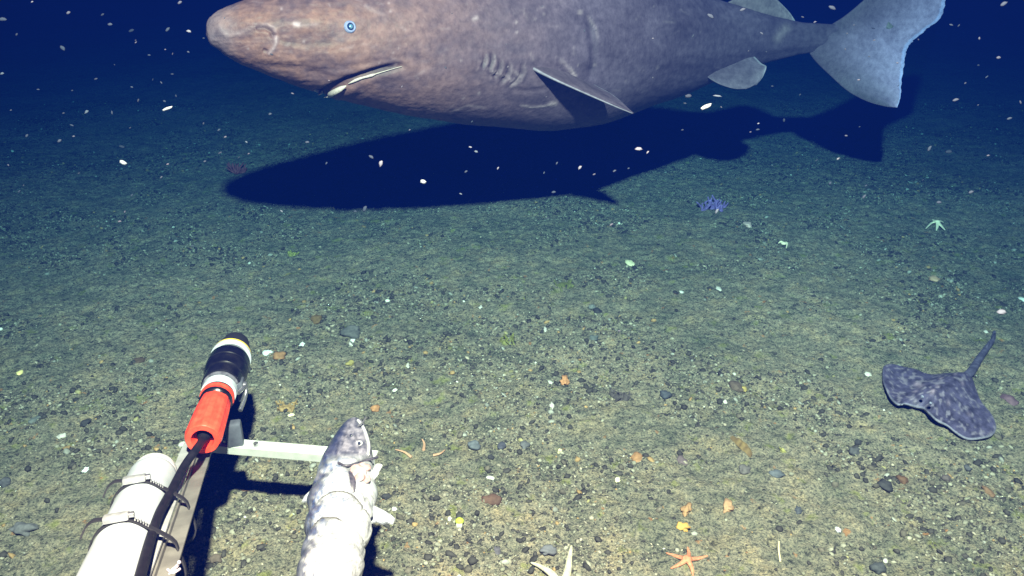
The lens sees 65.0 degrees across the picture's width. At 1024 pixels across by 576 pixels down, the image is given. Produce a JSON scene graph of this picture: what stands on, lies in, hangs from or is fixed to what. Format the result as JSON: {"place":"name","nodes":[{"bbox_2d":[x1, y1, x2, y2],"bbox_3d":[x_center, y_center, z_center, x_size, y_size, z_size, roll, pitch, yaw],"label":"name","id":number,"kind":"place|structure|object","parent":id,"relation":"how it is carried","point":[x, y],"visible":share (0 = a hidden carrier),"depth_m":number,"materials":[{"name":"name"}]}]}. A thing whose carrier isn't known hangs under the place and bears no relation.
{"place":"outdoors","nodes":[
{"label":"outdoors","id":0,"kind":"place"},
{"bbox_2d":[0,0,1023,575],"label":"seabed","id":1,"kind":"structure","parent":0,"point":[38,66],"depth_m":3.46,"materials":[{"name":"beige sand"}]},
{"bbox_2d":[0,477,10,487],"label":"stone","id":2,"kind":"object","parent":1,"relation":"on","point":[5,482],"visible":1,"depth_m":2.30,"materials":[{"name":"grey stone"}]},
{"bbox_2d":[8,522,38,535],"bbox_3d":[-1.310,0.643,2.151,0.082,0.033,0.049,0,25,0],"label":"stone","id":3,"kind":"object","parent":1,"relation":"on","point":[23,528],"visible":1,"depth_m":2.14,"materials":[{"name":"grey stone"}]},
{"bbox_2d":[28,415,40,423],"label":"stone","id":4,"kind":"object","parent":1,"relation":"on","point":[31,420],"visible":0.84,"depth_m":2.61,"materials":[{"name":"grey stone"}]},
{"bbox_2d":[56,433,65,438],"bbox_3d":[-1.423,0.467,2.539,0.029,0.014,0.027,-12,28,-24],"label":"shell","id":5,"kind":"object","parent":1,"relation":"on","point":[61,435],"visible":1,"depth_m":2.53},
{"bbox_2d":[80,419,90,426],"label":"pebble","id":6,"kind":"object","parent":1,"relation":"on","point":[85,422],"visible":1,"depth_m":2.58,"materials":[{"name":"grey stone"}]},
{"bbox_2d":[133,357,144,363],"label":"pebble","id":7,"kind":"object","parent":1,"relation":"on","point":[140,360],"visible":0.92,"depth_m":2.95,"materials":[{"name":"grey stone"}]},
{"bbox_2d":[207,553,221,562],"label":"stone","id":8,"kind":"object","parent":1,"relation":"on","point":[214,558],"visible":1,"depth_m":2.04,"materials":[{"name":"beige stone"}]},
{"bbox_2d":[226,162,246,173],"bbox_3d":[-1.790,-0.778,5.209,0.159,0.073,0.133,0,25,0],"label":"anemone","id":9,"kind":"object","parent":1,"relation":"on","point":[236,169],"visible":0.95,"depth_m":5.19},
{"bbox_2d":[147,419,377,575],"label":"bait rack","id":10,"kind":"object","parent":1,"relation":"on","point":[234,442],"visible":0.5,"depth_m":1.81,"materials":[{"name":"grey plastic"}]},
{"bbox_2d":[76,453,196,575],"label":"canister","id":11,"kind":"object","parent":10,"relation":"attached to","point":[115,547],"visible":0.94,"depth_m":1.41,"materials":[{"name":"white plastic"}]},
{"bbox_2d":[166,560,180,573],"bbox_3d":[-0.569,0.472,1.345,0.023,0.015,0.034,0,25,0],"label":"cord knot","id":12,"kind":"object","parent":10,"relation":"hanging from","point":[172,571],"visible":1,"depth_m":1.35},
{"bbox_2d":[185,332,251,452],"bbox_3d":[-0.751,0.255,2.098,0.119,0.113,0.503,-5,25,-10],"label":"instrument","id":13,"kind":"object","parent":10,"relation":"attached to","point":[224,384],"visible":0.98,"depth_m":2.04,"materials":[{"name":"orange plastic"}]},
{"bbox_2d":[134,430,212,575],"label":"cable","id":14,"kind":"object","parent":13,"relation":"attached to","point":[203,438],"visible":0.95,"depth_m":1.54,"materials":[{"name":"rubber"}]},
{"bbox_2d":[296,416,394,575],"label":"bait fish","id":15,"kind":"object","parent":10,"relation":"on","point":[344,512],"visible":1,"depth_m":1.64},
{"bbox_2d":[262,350,272,355],"bbox_3d":[-0.920,0.242,3.024,0.041,0.018,0.038,-21,32,-37],"label":"shell","id":16,"kind":"object","parent":1,"relation":"on","point":[265,352],"visible":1,"depth_m":3.01},
{"bbox_2d":[273,351,285,359],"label":"pebble","id":17,"kind":"object","parent":1,"relation":"on","point":[278,355],"visible":0.97,"depth_m":2.97,"materials":[{"name":"beige stone"}]},
{"bbox_2d":[275,399,297,412],"bbox_3d":[-0.756,0.394,2.678,0.074,0.033,0.064,0,25,0],"label":"weed tuft","id":18,"kind":"object","parent":1,"relation":"on","point":[290,407],"visible":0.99,"depth_m":2.66,"materials":[{"name":"yellow plant"}]},
{"bbox_2d":[287,250,298,256],"bbox_3d":[-1.073,-0.168,3.941,0.058,0.032,0.043,0,25,0],"label":"weed tuft","id":19,"kind":"object","parent":1,"relation":"on","point":[289,253],"visible":0.98,"depth_m":3.93,"materials":[{"name":"green plant"}]},
{"bbox_2d":[310,315,321,323],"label":"pebble","id":20,"kind":"object","parent":1,"relation":"on","point":[315,319],"visible":1,"depth_m":3.26,"materials":[{"name":"beige stone"}]},
{"bbox_2d":[345,360,353,365],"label":"pebble","id":21,"kind":"object","parent":1,"relation":"on","point":[350,363],"visible":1,"depth_m":2.94,"materials":[{"name":"yellow stone"}]},
{"bbox_2d":[340,325,359,338],"bbox_3d":[-0.634,0.178,3.159,0.078,0.052,0.081,0,25,0],"label":"pebble","id":22,"kind":"object","parent":1,"relation":"on","point":[351,331],"visible":0.95,"depth_m":3.14,"materials":[{"name":"grey stone"}]},
{"bbox_2d":[370,404,379,411],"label":"pebble","id":23,"kind":"object","parent":1,"relation":"on","point":[374,408],"visible":1,"depth_m":2.67,"materials":[{"name":"orange stone"}]},
{"bbox_2d":[381,493,391,499],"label":"stone","id":24,"kind":"object","parent":1,"relation":"on","point":[385,496],"visible":1,"depth_m":2.28,"materials":[{"name":"grey stone"}]},
{"bbox_2d":[395,439,444,457],"bbox_3d":[-0.280,0.500,2.479,0.125,0.016,0.099,16,29,30],"label":"brittle star","id":25,"kind":"object","parent":1,"relation":"on","point":[411,456],"visible":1,"depth_m":2.46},
{"bbox_2d":[455,517,463,527],"bbox_3d":[-0.141,0.630,2.167,0.024,0.021,0.025,0,25,0],"label":"tunicate","id":26,"kind":"object","parent":1,"relation":"on","point":[459,521],"visible":1,"depth_m":2.16,"materials":[{"name":"yellow"}]},
{"bbox_2d":[467,440,480,449],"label":"stone","id":27,"kind":"object","parent":1,"relation":"on","point":[474,445],"visible":1,"depth_m":2.48,"materials":[{"name":"grey stone"}]},
{"bbox_2d":[481,493,501,504],"bbox_3d":[-0.058,0.596,2.264,0.063,0.027,0.042,0,25,0],"label":"stone","id":28,"kind":"object","parent":1,"relation":"on","point":[492,499],"visible":0.99,"depth_m":2.25,"materials":[{"name":"pink stone"}]},
{"bbox_2d":[494,546,500,554],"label":"stone","id":29,"kind":"object","parent":1,"relation":"on","point":[497,550],"visible":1,"depth_m":2.08,"materials":[{"name":"white stone"}]},
{"bbox_2d":[497,441,505,449],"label":"stone","id":30,"kind":"object","parent":1,"relation":"on","point":[501,445],"visible":1,"depth_m":2.51,"materials":[{"name":"grey stone"}]},
{"bbox_2d":[499,333,514,345],"bbox_3d":[-0.019,0.203,3.119,0.063,0.047,0.058,0,25,0],"label":"weed tuft","id":31,"kind":"object","parent":1,"relation":"on","point":[505,341],"visible":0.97,"depth_m":3.12,"materials":[{"name":"green plant"}]},
{"bbox_2d":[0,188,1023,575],"bbox_3d":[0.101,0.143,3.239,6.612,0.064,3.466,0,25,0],"label":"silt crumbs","id":32,"kind":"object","parent":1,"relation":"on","point":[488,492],"visible":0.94,"depth_m":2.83,"materials":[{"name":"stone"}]},
{"bbox_2d":[520,440,530,448],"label":"stone","id":33,"kind":"object","parent":1,"relation":"on","point":[524,444],"visible":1,"depth_m":2.51,"materials":[{"name":"white stone"}]},
{"bbox_2d":[539,544,556,555],"bbox_3d":[0.092,0.676,2.073,0.047,0.021,0.032,0,25,0],"label":"stone","id":34,"kind":"object","parent":1,"relation":"on","point":[549,549],"visible":1,"depth_m":2.06,"materials":[{"name":"white stone"}]},
{"bbox_2d":[530,545,572,575],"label":"starfish","id":35,"kind":"object","parent":1,"relation":"on","point":[566,572],"visible":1,"depth_m":2.01},
{"bbox_2d":[552,279,573,291],"bbox_3d":[0.223,-0.008,3.547,0.130,0.043,0.087,-13,28,-26],"label":"weed tuft","id":36,"kind":"object","parent":1,"relation":"on","point":[563,284],"visible":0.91,"depth_m":3.54,"materials":[{"name":"green plant"}]},
{"bbox_2d":[559,375,569,384],"bbox_3d":[0.186,0.328,2.854,0.038,0.023,0.062,0,25,0],"label":"sponge","id":37,"kind":"object","parent":1,"relation":"on","point":[564,380],"visible":1,"depth_m":2.84},
{"bbox_2d":[588,304,595,309],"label":"pebble","id":38,"kind":"object","parent":1,"relation":"on","point":[592,306],"visible":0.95,"depth_m":3.35,"materials":[{"name":"white stone"}]},
{"bbox_2d":[589,335,598,340],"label":"pebble","id":39,"kind":"object","parent":1,"relation":"on","point":[593,337],"visible":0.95,"depth_m":3.11,"materials":[{"name":"grey stone"}]},
{"bbox_2d":[593,307,601,312],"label":"pebble","id":40,"kind":"object","parent":1,"relation":"on","point":[596,310],"visible":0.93,"depth_m":3.32,"materials":[{"name":"grey stone"}]},
{"bbox_2d":[609,388,630,401],"bbox_3d":[0.373,0.369,2.758,0.080,0.040,0.063,0,25,0],"label":"weed tuft","id":41,"kind":"object","parent":1,"relation":"on","point":[618,396],"visible":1,"depth_m":2.75,"materials":[{"name":"grey plant"}]},
{"bbox_2d":[625,259,634,265],"bbox_3d":[0.553,-0.120,3.778,0.045,0.020,0.086,0,25,0],"label":"shell","id":42,"kind":"object","parent":1,"relation":"on","point":[629,262],"visible":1,"depth_m":3.76},
{"bbox_2d":[631,451,642,462],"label":"stone","id":43,"kind":"object","parent":1,"relation":"on","point":[636,456],"visible":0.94,"depth_m":2.46,"materials":[{"name":"orange stone"}]},
{"bbox_2d":[660,390,671,399],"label":"stone","id":44,"kind":"object","parent":1,"relation":"on","point":[664,394],"visible":1,"depth_m":2.76,"materials":[{"name":"stone"}]},
{"bbox_2d":[676,455,687,464],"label":"stone","id":45,"kind":"object","parent":1,"relation":"on","point":[680,459],"visible":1,"depth_m":2.44,"materials":[{"name":"grey stone"}]},
{"bbox_2d":[676,521,690,531],"bbox_3d":[0.460,0.640,2.156,0.042,0.022,0.032,0,25,0],"label":"sponge","id":46,"kind":"object","parent":1,"relation":"on","point":[685,526],"visible":1,"depth_m":2.15},
{"bbox_2d":[680,502,692,516],"bbox_3d":[0.482,0.612,2.223,0.036,0.023,0.058,0,25,0],"label":"sponge","id":47,"kind":"object","parent":1,"relation":"on","point":[686,509],"visible":1,"depth_m":2.21},
{"bbox_2d":[666,547,707,575],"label":"starfish","id":48,"kind":"object","parent":1,"relation":"on","point":[687,558],"visible":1,"depth_m":2.03},
{"bbox_2d":[696,195,727,211],"bbox_3d":[1.131,-0.466,4.536,0.150,0.078,0.171,17,30,32],"label":"soft coral","id":49,"kind":"object","parent":1,"relation":"on","point":[715,204],"visible":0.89,"depth_m":4.53},
{"bbox_2d":[723,498,733,512],"bbox_3d":[0.600,0.603,2.223,0.031,0.020,0.058,6,26,13],"label":"sponge","id":50,"kind":"object","parent":1,"relation":"on","point":[728,505],"visible":1,"depth_m":2.22},
{"bbox_2d":[728,380,743,391],"bbox_3d":[0.779,0.342,2.797,0.044,0.027,0.071,0,25,0],"label":"stone","id":51,"kind":"object","parent":1,"relation":"on","point":[735,385],"visible":1,"depth_m":2.78,"materials":[{"name":"grey stone"}]},
{"bbox_2d":[730,436,751,457],"bbox_3d":[0.712,0.483,2.483,0.024,0.029,0.114,-6,26,-13],"label":"shell fragment","id":52,"kind":"object","parent":1,"relation":"on","point":[742,445],"visible":1,"depth_m":2.47,"materials":[{"name":"beige"}]},
{"bbox_2d":[739,464,750,474],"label":"stone","id":53,"kind":"object","parent":1,"relation":"on","point":[744,469],"visible":1,"depth_m":2.38,"materials":[{"name":"grey stone"}]},
{"bbox_2d":[743,222,751,227],"bbox_3d":[1.256,-0.339,4.287,0.043,0.024,0.092,0,25,0],"label":"shell","id":54,"kind":"object","parent":1,"relation":"on","point":[747,224],"visible":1,"depth_m":4.26},
{"bbox_2d":[769,469,784,477],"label":"stone","id":55,"kind":"object","parent":1,"relation":"on","point":[775,473],"visible":1,"depth_m":2.35,"materials":[{"name":"grey stone"}]},
{"bbox_2d":[778,541,780,562],"bbox_3d":[0.689,0.679,2.072,0.008,0.014,0.066,5,26,11],"label":"worm tube","id":56,"kind":"object","parent":1,"relation":"on","point":[779,551],"visible":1,"depth_m":2.07,"materials":[{"name":"beige"}]},
{"bbox_2d":[779,241,787,247],"bbox_3d":[1.340,-0.214,3.978,0.046,0.016,0.087,10,27,21],"label":"starfish","id":57,"kind":"object","parent":1,"relation":"on","point":[784,243],"visible":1,"depth_m":3.99,"materials":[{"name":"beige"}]},
{"bbox_2d":[794,506,801,513],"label":"stone","id":58,"kind":"object","parent":1,"relation":"on","point":[797,509],"visible":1,"depth_m":2.22,"materials":[{"name":"grey stone"}]},
{"bbox_2d":[849,447,859,455],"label":"stone","id":59,"kind":"object","parent":1,"relation":"on","point":[854,451],"visible":1,"depth_m":2.45,"materials":[{"name":"grey stone"}]},
{"bbox_2d":[854,439,861,444],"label":"stone","id":60,"kind":"object","parent":1,"relation":"on","point":[857,441],"visible":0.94,"depth_m":2.51,"materials":[{"name":"grey stone"}]},
{"bbox_2d":[869,562,885,573],"bbox_3d":[0.920,0.704,2.023,0.038,0.024,0.034,-7,26,-14],"label":"stone","id":61,"kind":"object","parent":1,"relation":"on","point":[877,567],"visible":1,"depth_m":2.01,"materials":[{"name":"grey stone"}]},
{"bbox_2d":[877,478,892,491],"bbox_3d":[1.073,0.568,2.308,0.038,0.026,0.051,-7,26,-14],"label":"stone","id":62,"kind":"object","parent":1,"relation":"on","point":[885,485],"visible":1,"depth_m":2.30,"materials":[{"name":"grey stone"}]},
{"bbox_2d":[895,475,908,483],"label":"stone","id":63,"kind":"object","parent":1,"relation":"on","point":[902,479],"visible":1,"depth_m":2.34,"materials":[{"name":"stone"}]},
{"bbox_2d":[928,275,940,281],"bbox_3d":[1.919,-0.039,3.654,0.049,0.029,0.054,19,31,34],"label":"shell","id":64,"kind":"object","parent":1,"relation":"on","point":[933,278],"visible":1,"depth_m":3.64},
{"bbox_2d":[926,219,944,230],"bbox_3d":[2.256,-0.338,4.257,0.090,0.029,0.161,16,30,31],"label":"starfish","id":65,"kind":"object","parent":1,"relation":"on","point":[938,223],"visible":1,"depth_m":4.25},
{"bbox_2d":[882,330,995,440],"bbox_3d":[1.529,0.270,2.865,0.357,0.078,0.813,13,28,25],"label":"skate","id":66,"kind":"object","parent":1,"relation":"on","point":[953,403],"visible":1,"depth_m":2.67,"materials":[{"name":"grey"}]},
{"bbox_2d":[940,474,950,481],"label":"stone","id":67,"kind":"object","parent":1,"relation":"on","point":[946,477],"visible":1,"depth_m":2.34,"materials":[{"name":"grey stone"}]},
{"bbox_2d":[964,464,972,470],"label":"stone","id":68,"kind":"object","parent":1,"relation":"on","point":[967,467],"visible":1,"depth_m":2.39,"materials":[{"name":"grey stone"}]},
{"bbox_2d":[981,485,994,497],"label":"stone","id":69,"kind":"object","parent":1,"relation":"on","point":[988,491],"visible":1,"depth_m":2.28,"materials":[{"name":"stone"}]},
{"bbox_2d":[999,394,1018,405],"bbox_3d":[1.686,0.379,2.723,0.041,0.029,0.066,-8,26,-17],"label":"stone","id":70,"kind":"object","parent":1,"relation":"on","point":[1011,400],"visible":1,"depth_m":2.71,"materials":[{"name":"grey stone"}]},
{"bbox_2d":[0,100,1023,575],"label":"gravel","id":71,"kind":"structure","parent":0,"point":[472,558],"depth_m":3.27,"materials":[{"name":"grey gravel"}]},
{"bbox_2d":[206,0,945,130],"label":"sleeper shark","id":72,"kind":"object","parent":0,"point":[377,54],"visible":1,"depth_m":3.22,"materials":[{"name":"grey"}]},
{"bbox_2d":[701,103,711,109],"bbox_3d":[0.459,-0.428,1.897,0.028,0.011,0.012,-24,23,11],"label":"snow fleck","id":73,"kind":"object","parent":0,"point":[706,106],"visible":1,"depth_m":1.89},
{"bbox_2d":[997,309,1006,314],"bbox_3d":[0.954,0.047,1.567,0.018,0.010,0.011,0,25,0],"label":"snow fleck","id":74,"kind":"object","parent":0,"point":[1001,311],"visible":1,"depth_m":1.56,"materials":[{"name":"grey"}]}
]}

